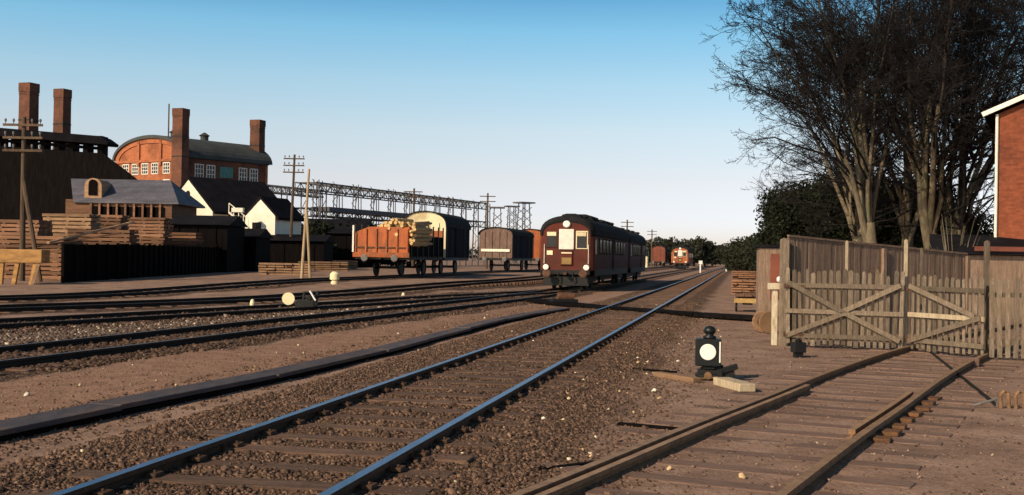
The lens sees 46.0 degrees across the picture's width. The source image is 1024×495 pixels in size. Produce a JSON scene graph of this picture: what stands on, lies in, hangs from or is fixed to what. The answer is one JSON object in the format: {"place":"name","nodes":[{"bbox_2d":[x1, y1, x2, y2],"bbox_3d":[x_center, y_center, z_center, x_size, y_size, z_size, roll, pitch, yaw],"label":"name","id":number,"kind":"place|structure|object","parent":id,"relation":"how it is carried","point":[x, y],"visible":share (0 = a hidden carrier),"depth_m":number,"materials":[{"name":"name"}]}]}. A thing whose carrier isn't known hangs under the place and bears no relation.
{"place":"outdoors","nodes":[
{"label":"outdoors","id":0,"kind":"place"},
{"bbox_2d":[0,256,1023,494],"bbox_3d":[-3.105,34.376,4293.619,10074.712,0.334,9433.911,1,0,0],"label":"ground","id":1,"kind":"structure","parent":0,"point":[714,296],"depth_m":14.67,"materials":[{"name":"gravel"}]},
{"bbox_2d":[2,117,42,281],"bbox_3d":[-20.938,-2.077,51.897,1.975,7.087,0.452,1,0,10],"label":"telegraph pole","id":2,"kind":"object","parent":1,"relation":"on","point":[25,208],"visible":0.99,"depth_m":51.88,"materials":[{"name":"brown wood"}]},
{"bbox_2d":[0,249,49,284],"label":"loading trestle","id":3,"kind":"object","parent":1,"relation":"on","point":[36,258],"visible":0.87,"depth_m":48.75,"materials":[{"name":"wood"}]},
{"bbox_2d":[0,219,52,274],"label":"lumber stack","id":4,"kind":"object","parent":1,"relation":"on","point":[10,227],"visible":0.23,"depth_m":57.26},
{"bbox_2d":[0,235,77,279],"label":"lumber stack","id":5,"kind":"object","parent":1,"relation":"on","point":[12,242],"visible":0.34,"depth_m":54.23,"materials":[{"name":"wood"}]},
{"bbox_2d":[25,232,121,248],"bbox_3d":[-19.374,-0.301,53.351,4.131,0.852,0.250,1,-1,-34],"label":"leaning plank","id":6,"kind":"object","parent":5,"relation":"on","point":[75,240],"visible":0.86,"depth_m":53.31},
{"bbox_2d":[47,221,134,242],"bbox_3d":[-18.873,-0.693,54.254,0.250,1.106,4.350,1,-1,36],"label":"leaning plank","id":7,"kind":"object","parent":5,"relation":"on","point":[89,232],"visible":1,"depth_m":54.10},
{"bbox_2d":[52,88,71,150],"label":"chimney","id":8,"kind":"object","parent":1,"relation":"on","point":[62,97],"visible":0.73,"depth_m":109.66,"materials":[{"name":"brick"}]},
{"bbox_2d":[0,128,136,248],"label":"black factory","id":9,"kind":"structure","parent":1,"relation":"on","point":[50,174],"depth_m":100.04,"materials":[{"name":"brown wood"}]},
{"bbox_2d":[18,82,39,148],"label":"chimney","id":10,"kind":"object","parent":9,"relation":"on","point":[29,92],"visible":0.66,"depth_m":103.64,"materials":[{"name":"brick"}]},
{"bbox_2d":[42,213,100,270],"bbox_3d":[-22.600,-0.012,61.997,2.571,3.387,1.655,1,0,1],"label":"lumber stack","id":11,"kind":"object","parent":1,"relation":"on","point":[76,221],"visible":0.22,"depth_m":61.24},
{"bbox_2d":[67,229,138,244],"bbox_3d":[-20.446,0.418,60.491,3.159,2.579,1.650,1,0,0],"label":"lumber stack","id":12,"kind":"object","parent":1,"relation":"on","point":[130,237],"visible":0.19,"depth_m":59.72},
{"bbox_2d":[96,215,130,241],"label":"lumber stack","id":13,"kind":"object","parent":1,"relation":"on","point":[108,220],"visible":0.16,"depth_m":65.26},
{"bbox_2d":[65,178,204,241],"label":"slate shed","id":14,"kind":"structure","parent":1,"relation":"on","point":[152,198],"depth_m":84.53,"materials":[{"name":"grey wood"}]},
{"bbox_2d":[61,243,220,282],"bbox_3d":[-18.746,0.778,71.445,1.000,1.845,40.998,1,0,-1],"label":"tarred fence","id":15,"kind":"object","parent":1,"relation":"on","point":[94,262],"visible":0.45,"depth_m":57.85,"materials":[{"name":"brown wood"}]},
{"bbox_2d":[128,217,173,245],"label":"lumber stack","id":16,"kind":"object","parent":1,"relation":"on","point":[146,225],"visible":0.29,"depth_m":72.22,"materials":[{"name":"wood"}]},
{"bbox_2d":[139,232,203,246],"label":"lumber stack","id":17,"kind":"object","parent":1,"relation":"on","point":[194,239],"visible":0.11,"depth_m":75.20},
{"bbox_2d":[171,108,189,186],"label":"chimney","id":18,"kind":"object","parent":1,"relation":"on","point":[180,151],"visible":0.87,"depth_m":138.02,"materials":[{"name":"brick"}]},
{"bbox_2d":[112,131,272,183],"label":"brick hall","id":19,"kind":"structure","parent":1,"relation":"on","point":[145,157],"depth_m":144.78,"materials":[{"name":"red brick"}]},
{"bbox_2d":[249,119,265,152],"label":"chimney","id":20,"kind":"object","parent":19,"relation":"on","point":[257,135],"visible":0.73,"depth_m":150.03,"materials":[{"name":"brick"}]},
{"bbox_2d":[169,215,247,271],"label":"shed","id":21,"kind":"structure","parent":1,"relation":"on","point":[226,233],"depth_m":78.49,"materials":[{"name":"brown wood"}]},
{"bbox_2d":[180,176,276,221],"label":"white house","id":22,"kind":"structure","parent":1,"relation":"on","point":[215,196],"depth_m":105.84,"materials":[{"name":"paint"}]},
{"bbox_2d":[244,228,272,270],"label":"shed","id":23,"kind":"structure","parent":1,"relation":"on","point":[256,247],"depth_m":84.58,"materials":[{"name":"brown wood"}]},
{"bbox_2d":[0,296,518,345],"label":"pale gravel","id":24,"kind":"structure","parent":1,"relation":"on","point":[149,325],"depth_m":25.12,"materials":[{"name":"gravel"}]},
{"bbox_2d":[241,196,303,234],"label":"white annex","id":25,"kind":"object","parent":1,"relation":"on","point":[271,215],"visible":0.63,"depth_m":99.27,"materials":[{"name":"paint"}]},
{"bbox_2d":[258,263,307,274],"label":"plank stack","id":26,"kind":"object","parent":1,"relation":"on","point":[289,270],"visible":0.86,"depth_m":72.52,"materials":[{"name":"brown wood"}]},
{"bbox_2d":[0,290,568,330],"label":"railway track","id":27,"kind":"structure","parent":1,"relation":"on","point":[76,320],"depth_m":30.64,"materials":[{"name":"metal"}]},
{"bbox_2d":[0,307,569,441],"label":"cable trough","id":28,"kind":"object","parent":1,"relation":"on","point":[47,421],"visible":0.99,"depth_m":13.39,"materials":[{"name":"concrete"}]},
{"bbox_2d":[283,154,304,236],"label":"telegraph pole","id":29,"kind":"object","parent":1,"relation":"on","point":[294,158],"visible":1,"depth_m":97.93,"materials":[{"name":"brown wood"}]},
{"bbox_2d":[267,184,326,218],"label":"steel gantry","id":30,"kind":"object","parent":1,"relation":"on","point":[287,194],"visible":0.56,"depth_m":130.04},
{"bbox_2d":[269,234,334,267],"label":"shed","id":31,"kind":"structure","parent":1,"relation":"on","point":[285,248],"depth_m":96.50,"materials":[{"name":"brown wood"}]},
{"bbox_2d":[294,247,306,265],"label":"door","id":32,"kind":"structure","parent":31,"relation":"in","point":[297,250],"depth_m":96.41,"materials":[{"name":"brown wood"}]},
{"bbox_2d":[0,289,606,370],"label":"yard stones","id":33,"kind":"object","parent":1,"relation":"on","point":[75,364],"visible":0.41,"depth_m":23.88,"materials":[{"name":"gravel"}]},
{"bbox_2d":[300,169,310,277],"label":"wooden poles","id":34,"kind":"object","parent":1,"relation":"on","point":[306,227],"visible":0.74,"depth_m":61.93,"materials":[{"name":"brown wood"}]},
{"bbox_2d":[282,290,335,309],"bbox_3d":[-5.745,1.483,34.127,1.498,0.558,0.392,1,0,-6],"label":"disc signal","id":35,"kind":"object","parent":1,"relation":"on","point":[288,298],"visible":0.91,"depth_m":34.09,"materials":[{"name":"black metal"}]},
{"bbox_2d":[298,261,348,270],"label":"plank stack","id":36,"kind":"object","parent":1,"relation":"on","point":[318,266],"visible":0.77,"depth_m":92.50,"materials":[{"name":"brown wood"}]},
{"bbox_2d":[301,219,345,253],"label":"dark bush","id":37,"kind":"object","parent":1,"relation":"on","point":[321,227],"visible":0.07,"depth_m":119.27,"materials":[{"name":"green plant"}]},
{"bbox_2d":[0,265,649,301],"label":"railway track","id":38,"kind":"structure","parent":1,"relation":"on","point":[144,291],"depth_m":48.02,"materials":[{"name":"metal"}]},
{"bbox_2d":[352,218,443,275],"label":"open wagon","id":39,"kind":"object","parent":38,"relation":"on","point":[400,240],"visible":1,"depth_m":68.17,"materials":[{"name":"wood"}]},
{"bbox_2d":[403,211,470,273],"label":"covered van","id":40,"kind":"object","parent":38,"relation":"on","point":[457,229],"visible":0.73,"depth_m":79.46,"materials":[{"name":"beige paint"}]},
{"bbox_2d":[478,227,533,270],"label":"covered van","id":41,"kind":"object","parent":38,"relation":"on","point":[506,245],"visible":1,"depth_m":103.18,"materials":[{"name":"wood"}]},
{"bbox_2d":[522,229,540,269],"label":"covered van","id":42,"kind":"object","parent":38,"relation":"on","point":[536,244],"visible":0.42,"depth_m":115.86,"materials":[{"name":"wood"}]},
{"bbox_2d":[0,266,672,312],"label":"railway track","id":43,"kind":"structure","parent":1,"relation":"on","point":[74,306],"depth_m":39.51,"materials":[{"name":"metal"}]},
{"bbox_2d":[308,218,372,267],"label":"shed","id":44,"kind":"structure","parent":1,"relation":"on","point":[342,237],"depth_m":119.01,"materials":[{"name":"brown wood"}]},
{"bbox_2d":[341,249,350,265],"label":"door","id":45,"kind":"structure","parent":44,"relation":"in","point":[345,253],"depth_m":118.93,"materials":[{"name":"brown wood"}]},
{"bbox_2d":[0,266,713,375],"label":"railway track","id":46,"kind":"structure","parent":1,"relation":"on","point":[18,363],"depth_m":23.87,"materials":[{"name":"metal"}]},
{"bbox_2d":[540,214,628,288],"bbox_3d":[4.171,0.212,65.614,2.700,3.765,17.570,1,0,11],"label":"railcar","id":47,"kind":"object","parent":46,"relation":"on","point":[584,250],"visible":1,"depth_m":57.60,"materials":[{"name":"red metal"}]},
{"bbox_2d":[546,231,557,247],"bbox_3d":[1.901,-0.389,57.596,0.590,0.786,0.061,1,0,11],"label":"window","id":48,"kind":"structure","parent":47,"relation":"in","point":[551,241],"depth_m":57.57,"materials":[{"name":"grey glass"}]},
{"bbox_2d":[576,231,587,248],"bbox_3d":[3.320,-0.357,57.320,0.580,0.860,0.061,1,0,11],"label":"window","id":49,"kind":"structure","parent":47,"relation":"in","point":[581,241],"depth_m":57.29,"materials":[{"name":"beige paint"}]},
{"bbox_2d":[597,228,647,281],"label":"railcar","id":50,"kind":"object","parent":46,"relation":"on","point":[637,251],"visible":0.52,"depth_m":80.41,"materials":[{"name":"red metal"}]},
{"bbox_2d":[0,300,733,494],"bbox_3d":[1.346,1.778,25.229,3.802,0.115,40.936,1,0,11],"label":"ballast stones","id":51,"kind":"object","parent":1,"relation":"on","point":[49,460],"visible":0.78,"depth_m":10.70,"materials":[{"name":"gravel"}]},
{"bbox_2d":[12,267,727,494],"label":"railway track","id":52,"kind":"structure","parent":1,"relation":"on","point":[362,479],"depth_m":10.91,"materials":[{"name":"wood"}]},
{"bbox_2d":[24,304,745,493],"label":"pale pebbles","id":53,"kind":"object","parent":1,"relation":"on","point":[741,474],"visible":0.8,"depth_m":13.04,"materials":[{"name":"stone"}]},
{"bbox_2d":[295,179,490,265],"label":"steel gantry","id":54,"kind":"object","parent":1,"relation":"on","point":[358,212],"visible":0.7,"depth_m":144.53,"materials":[{"name":"metal"}]},
{"bbox_2d":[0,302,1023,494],"bbox_3d":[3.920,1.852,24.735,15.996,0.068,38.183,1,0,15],"label":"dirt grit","id":55,"kind":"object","parent":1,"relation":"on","point":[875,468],"visible":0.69,"depth_m":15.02,"materials":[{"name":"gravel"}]},
{"bbox_2d":[504,205,519,266],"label":"lattice mast","id":56,"kind":"object","parent":1,"relation":"on","point":[509,215],"visible":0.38,"depth_m":164.71,"materials":[{"name":"metal"}]},
{"bbox_2d":[513,202,535,266],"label":"lattice mast","id":57,"kind":"object","parent":1,"relation":"on","point":[524,206],"visible":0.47,"depth_m":154.85,"materials":[{"name":"metal"}]},
{"bbox_2d":[549,292,577,301],"bbox_3d":[1.720,1.710,40.388,0.900,0.420,0.500,1,0,-11],"label":"wire box","id":58,"kind":"object","parent":1,"relation":"on","point":[565,296],"visible":0.77,"depth_m":40.25,"materials":[{"name":"wood"}]},
{"bbox_2d":[538,460,595,469],"bbox_3d":[0.493,1.668,9.235,0.777,0.030,0.070,1,-1,-39],"label":"ground plank","id":59,"kind":"object","parent":1,"relation":"on","point":[570,464],"visible":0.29,"depth_m":9.17,"materials":[{"name":"brown wood"}]},
{"bbox_2d":[617,422,678,429],"bbox_3d":[1.324,1.699,11.450,0.687,0.030,0.070,1,-1,29],"label":"ground plank","id":60,"kind":"object","parent":1,"relation":"on","point":[647,425],"visible":0.56,"depth_m":11.44,"materials":[{"name":"brown wood"}]},
{"bbox_2d":[526,299,778,319],"bbox_3d":[3.628,1.871,36.751,1.799,0.120,12.840,1,-1,-30],"label":"wire crossing","id":61,"kind":"object","parent":1,"relation":"on","point":[670,312],"visible":0.81,"depth_m":34.95,"materials":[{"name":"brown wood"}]},
{"bbox_2d":[646,239,667,264],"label":"tree","id":62,"kind":"object","parent":1,"relation":"on","point":[654,243],"visible":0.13,"depth_m":279.11,"materials":[{"name":"green plant"}]},
{"bbox_2d":[652,246,667,266],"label":"covered van","id":63,"kind":"object","parent":1,"relation":"on","point":[659,254],"visible":0.84,"depth_m":215.03,"materials":[{"name":"red paint"}]},
{"bbox_2d":[660,236,679,264],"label":"tree","id":64,"kind":"object","parent":1,"relation":"on","point":[671,244],"visible":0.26,"depth_m":288.54,"materials":[{"name":"green plant"}]},
{"bbox_2d":[653,371,700,382],"bbox_3d":[2.187,1.722,16.031,0.140,0.070,0.887,1,-1,-29],"label":"timber block","id":65,"kind":"object","parent":1,"relation":"on","point":[677,377],"depth_m":15.92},
{"bbox_2d":[671,245,692,268],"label":"railcar","id":66,"kind":"object","parent":1,"relation":"on","point":[681,256],"visible":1,"depth_m":200.05,"materials":[{"name":"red metal"}]},
{"bbox_2d":[679,236,711,266],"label":"tree","id":67,"kind":"object","parent":1,"relation":"on","point":[699,247],"visible":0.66,"depth_m":277.42,"materials":[{"name":"green plant"}]},
{"bbox_2d":[701,239,718,265],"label":"tree","id":68,"kind":"object","parent":1,"relation":"on","point":[712,245],"visible":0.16,"depth_m":298.71,"materials":[{"name":"green plant"}]},
{"bbox_2d":[695,326,737,380],"bbox_3d":[2.724,1.408,16.070,0.570,0.727,0.280,1,0,8],"label":"point signal","id":69,"kind":"object","parent":1,"relation":"on","point":[707,352],"visible":0.88,"depth_m":15.98,"materials":[{"name":"black metal"}]},
{"bbox_2d":[719,236,748,274],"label":"hedge bush","id":70,"kind":"object","parent":1,"relation":"on","point":[727,251],"visible":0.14,"depth_m":124.49,"materials":[{"name":"green plant"}]},
{"bbox_2d":[713,377,755,391],"bbox_3d":[2.774,1.710,15.093,0.220,0.100,0.820,1,0,-13],"label":"timber block","id":71,"kind":"object","parent":1,"relation":"on","point":[734,384],"depth_m":14.89,"materials":[{"name":"wood"}]},
{"bbox_2d":[728,234,755,272],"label":"hedge bush","id":72,"kind":"object","parent":1,"relation":"on","point":[738,253],"visible":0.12,"depth_m":107.68,"materials":[{"name":"green plant"}]},
{"bbox_2d":[731,279,755,294],"bbox_3d":[11.259,1.934,58.286,1.318,0.740,2.794,1,0,11],"label":"plank stack","id":73,"kind":"object","parent":1,"relation":"on","point":[737,284],"visible":0.79,"depth_m":57.10,"materials":[{"name":"brown wood"}]},
{"bbox_2d":[732,271,755,279],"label":"plank stack","id":74,"kind":"object","parent":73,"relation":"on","point":[740,276],"visible":0.49,"depth_m":79.16,"materials":[{"name":"brown wood"}]},
{"bbox_2d":[734,293,755,311],"bbox_3d":[7.464,1.748,38.309,0.840,0.547,1.543,1,0,10],"label":"bench","id":75,"kind":"object","parent":1,"relation":"on","point":[748,299],"visible":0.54,"depth_m":37.63,"materials":[{"name":"yellow wood"}]},
{"bbox_2d":[739,236,755,274],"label":"hedge bush","id":76,"kind":"object","parent":1,"relation":"on","point":[748,258],"visible":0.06,"depth_m":96.10,"materials":[{"name":"green plant"}]},
{"bbox_2d":[748,237,758,270],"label":"evergreen tree","id":77,"kind":"object","parent":1,"relation":"on","point":[753,255],"visible":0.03,"depth_m":84.05,"materials":[{"name":"green plant"}]},
{"bbox_2d":[752,311,778,332],"bbox_3d":[5.638,1.655,26.828,0.480,0.475,0.360,1,0,-15],"label":"cable drum","id":78,"kind":"object","parent":1,"relation":"on","point":[761,321],"visible":0.8,"depth_m":26.65,"materials":[{"name":"wood"}]},
{"bbox_2d":[509,322,1023,494],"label":"railway track","id":79,"kind":"structure","parent":1,"relation":"on","point":[876,426],"depth_m":11.18,"materials":[{"name":"wood"}]},
{"bbox_2d":[754,244,779,316],"bbox_3d":[7.006,0.950,32.231,1.050,2.030,1.150,1,0,8],"label":"tool hut","id":80,"kind":"object","parent":1,"relation":"on","point":[768,265],"visible":0.37,"depth_m":31.77,"materials":[{"name":"brown wood"}]},
{"bbox_2d":[770,254,779,299],"bbox_3d":[6.958,0.765,31.720,0.340,1.200,0.030,1,0,8],"label":"door","id":81,"kind":"structure","parent":80,"relation":"in","point":[775,258],"depth_m":31.71,"materials":[{"name":"red paint"}]},
{"bbox_2d":[753,221,781,244],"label":"evergreen tree","id":82,"kind":"object","parent":1,"relation":"on","point":[763,239],"visible":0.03,"depth_m":72.09,"materials":[{"name":"green plant"}]},
{"bbox_2d":[768,276,779,344],"bbox_3d":[5.036,1.206,23.008,0.370,1.318,0.165,1,0,0],"label":"white post","id":83,"kind":"object","parent":1,"relation":"on","point":[774,287],"visible":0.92,"depth_m":22.97,"materials":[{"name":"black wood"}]},
{"bbox_2d":[778,238,787,345],"bbox_3d":[5.143,0.992,22.898,0.130,2.348,0.130,1,0,0],"label":"gate post","id":84,"kind":"object","parent":1,"relation":"on","point":[782,281],"visible":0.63,"depth_m":22.84,"materials":[{"name":"brown wood"}]},
{"bbox_2d":[788,240,794,345],"bbox_3d":[5.335,1.017,23.037,0.090,2.306,0.090,1,0,0],"label":"gate post","id":85,"kind":"object","parent":1,"relation":"on","point":[792,257],"visible":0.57,"depth_m":23.00,"materials":[{"name":"brown wood"}]},
{"bbox_2d":[790,338,805,357],"bbox_3d":[4.793,1.682,20.211,0.210,0.315,0.180,1,0,-11],"label":"ground lamp","id":86,"kind":"object","parent":1,"relation":"on","point":[798,347],"visible":1,"depth_m":20.14,"materials":[{"name":"black metal"}]},
{"bbox_2d":[753,179,855,244],"bbox_3d":[16.316,-0.676,66.152,6.307,6.144,5.720,1,0,20],"label":"evergreen tree","id":87,"kind":"object","parent":1,"relation":"on","point":[792,225],"visible":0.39,"depth_m":64.77,"materials":[{"name":"green plant"}]},
{"bbox_2d":[783,267,904,348],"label":"picket gate","id":88,"kind":"structure","parent":1,"relation":"on","point":[849,312],"depth_m":22.35,"materials":[{"name":"brown wood"}]},
{"bbox_2d":[844,241,847,346],"bbox_3d":[6.325,1.026,22.867,0.050,2.320,0.050,1,0,0],"label":"gate post","id":89,"kind":"object","parent":1,"relation":"on","point":[846,258],"visible":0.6,"depth_m":22.85,"materials":[{"name":"paint"}]},
{"bbox_2d":[742,0,958,244],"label":"bare tree","id":90,"kind":"object","parent":1,"relation":"on","point":[853,220],"visible":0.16,"depth_m":56.10,"materials":[{"name":"brown plant"}]},
{"bbox_2d":[799,170,914,244],"bbox_3d":[18.982,-0.986,66.228,7.060,6.858,6.697,1,-1,-31],"label":"evergreen tree","id":91,"kind":"object","parent":1,"relation":"on","point":[880,238],"visible":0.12,"depth_m":64.36,"materials":[{"name":"green plant"}]},
{"bbox_2d":[701,0,1022,245],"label":"bare tree","id":92,"kind":"object","parent":1,"relation":"on","point":[865,202],"visible":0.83,"depth_m":44.97,"materials":[{"name":"brown plant"}]},
{"bbox_2d":[787,235,970,334],"bbox_3d":[8.241,0.895,26.893,6.155,2.210,0.165,1,-1,-34],"label":"board fence","id":93,"kind":"object","parent":1,"relation":"on","point":[821,255],"visible":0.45,"depth_m":26.73,"materials":[{"name":"brown wood"}]},
{"bbox_2d":[741,0,1023,248],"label":"bare tree","id":94,"kind":"object","parent":1,"relation":"on","point":[903,198],"visible":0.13,"depth_m":59.17,"materials":[{"name":"brown plant"}]},
{"bbox_2d":[763,0,1023,250],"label":"bare tree","id":95,"kind":"object","parent":1,"relation":"on","point":[927,202],"visible":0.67,"depth_m":45.41,"materials":[{"name":"brown plant"}]},
{"bbox_2d":[902,239,907,346],"bbox_3d":[7.224,1.022,22.188,0.060,2.349,0.060,1,0,0],"label":"gate post","id":96,"kind":"object","parent":1,"relation":"on","point":[905,292],"visible":0.65,"depth_m":22.16,"materials":[{"name":"paint"}]},
{"bbox_2d":[798,0,1023,246],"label":"bare tree","id":97,"kind":"object","parent":1,"relation":"on","point":[965,218],"visible":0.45,"depth_m":46.07,"materials":[{"name":"brown plant"}]},
{"bbox_2d":[918,248,922,349],"bbox_3d":[7.588,1.104,22.413,0.050,2.202,0.050,1,0,0],"label":"gate post","id":98,"kind":"object","parent":1,"relation":"on","point":[921,262],"visible":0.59,"depth_m":22.39,"materials":[{"name":"brown wood"}]},
{"bbox_2d":[831,0,1023,234],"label":"bare tree","id":99,"kind":"object","parent":1,"relation":"on","point":[978,176],"visible":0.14,"depth_m":59.90,"materials":[{"name":"brown plant"}]},
{"bbox_2d":[875,172,981,247],"bbox_3d":[22.031,-0.808,66.140,8.181,6.608,7.345,1,-1,-30],"label":"evergreen tree","id":100,"kind":"object","parent":1,"relation":"on","point":[917,243],"visible":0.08,"depth_m":64.01,"materials":[{"name":"green plant"}]},
{"bbox_2d":[905,274,984,354],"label":"picket gate","id":101,"kind":"structure","parent":1,"relation":"on","point":[968,317],"depth_m":21.16,"materials":[{"name":"brown wood"}]},
{"bbox_2d":[924,217,981,254],"bbox_3d":[13.917,0.542,38.187,1.701,3.205,1.137,1,0,24],"label":"dry shrub","id":102,"kind":"object","parent":1,"relation":"on","point":[944,243],"visible":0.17,"depth_m":38.22,"materials":[{"name":"plant"}]},
{"bbox_2d":[925,347,995,404],"bbox_3d":[6.636,1.836,18.203,0.030,0.030,9.180,1,0,14],"label":"pull rod","id":103,"kind":"object","parent":1,"relation":"on","point":[968,382],"visible":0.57,"depth_m":16.32,"materials":[{"name":"black metal"}]},
{"bbox_2d":[953,356,978,366],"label":"concrete block","id":104,"kind":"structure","parent":1,"relation":"on","point":[958,360],"depth_m":18.97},
{"bbox_2d":[953,197,993,234],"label":"evergreen tree","id":105,"kind":"object","parent":1,"relation":"on","point":[982,219],"visible":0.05,"depth_m":69.29,"materials":[{"name":"green plant"}]},
{"bbox_2d":[930,234,1023,317],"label":"dark lean to","id":106,"kind":"object","parent":1,"relation":"on","point":[1003,269],"visible":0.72,"depth_m":37.04,"materials":[{"name":"brown wood"}]},
{"bbox_2d":[983,240,989,352],"bbox_3d":[8.112,1.039,20.662,0.080,2.322,0.080,1,0,0],"label":"gate post","id":107,"kind":"object","parent":1,"relation":"on","point":[986,274],"visible":0.62,"depth_m":20.62,"materials":[{"name":"brown wood"}]},
{"bbox_2d":[972,389,1023,408],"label":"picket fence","id":108,"kind":"object","parent":1,"relation":"on","point":[1008,396],"visible":1,"depth_m":13.52,"materials":[{"name":"brown wood"}]},
{"bbox_2d":[981,93,1023,255],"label":"brick house","id":109,"kind":"structure","parent":1,"relation":"on","point":[1007,116],"depth_m":39.83,"materials":[{"name":"brick"}]},
{"bbox_2d":[988,277,1023,358],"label":"picket fence","id":110,"kind":"object","parent":1,"relation":"on","point":[1015,342],"visible":1,"depth_m":20.33,"materials":[{"name":"brown wood"}]},
{"bbox_2d":[0,0,1023,255],"label":"sky","id":111,"kind":"structure","parent":0,"point":[607,110],"materials":[{"name":"blue"}]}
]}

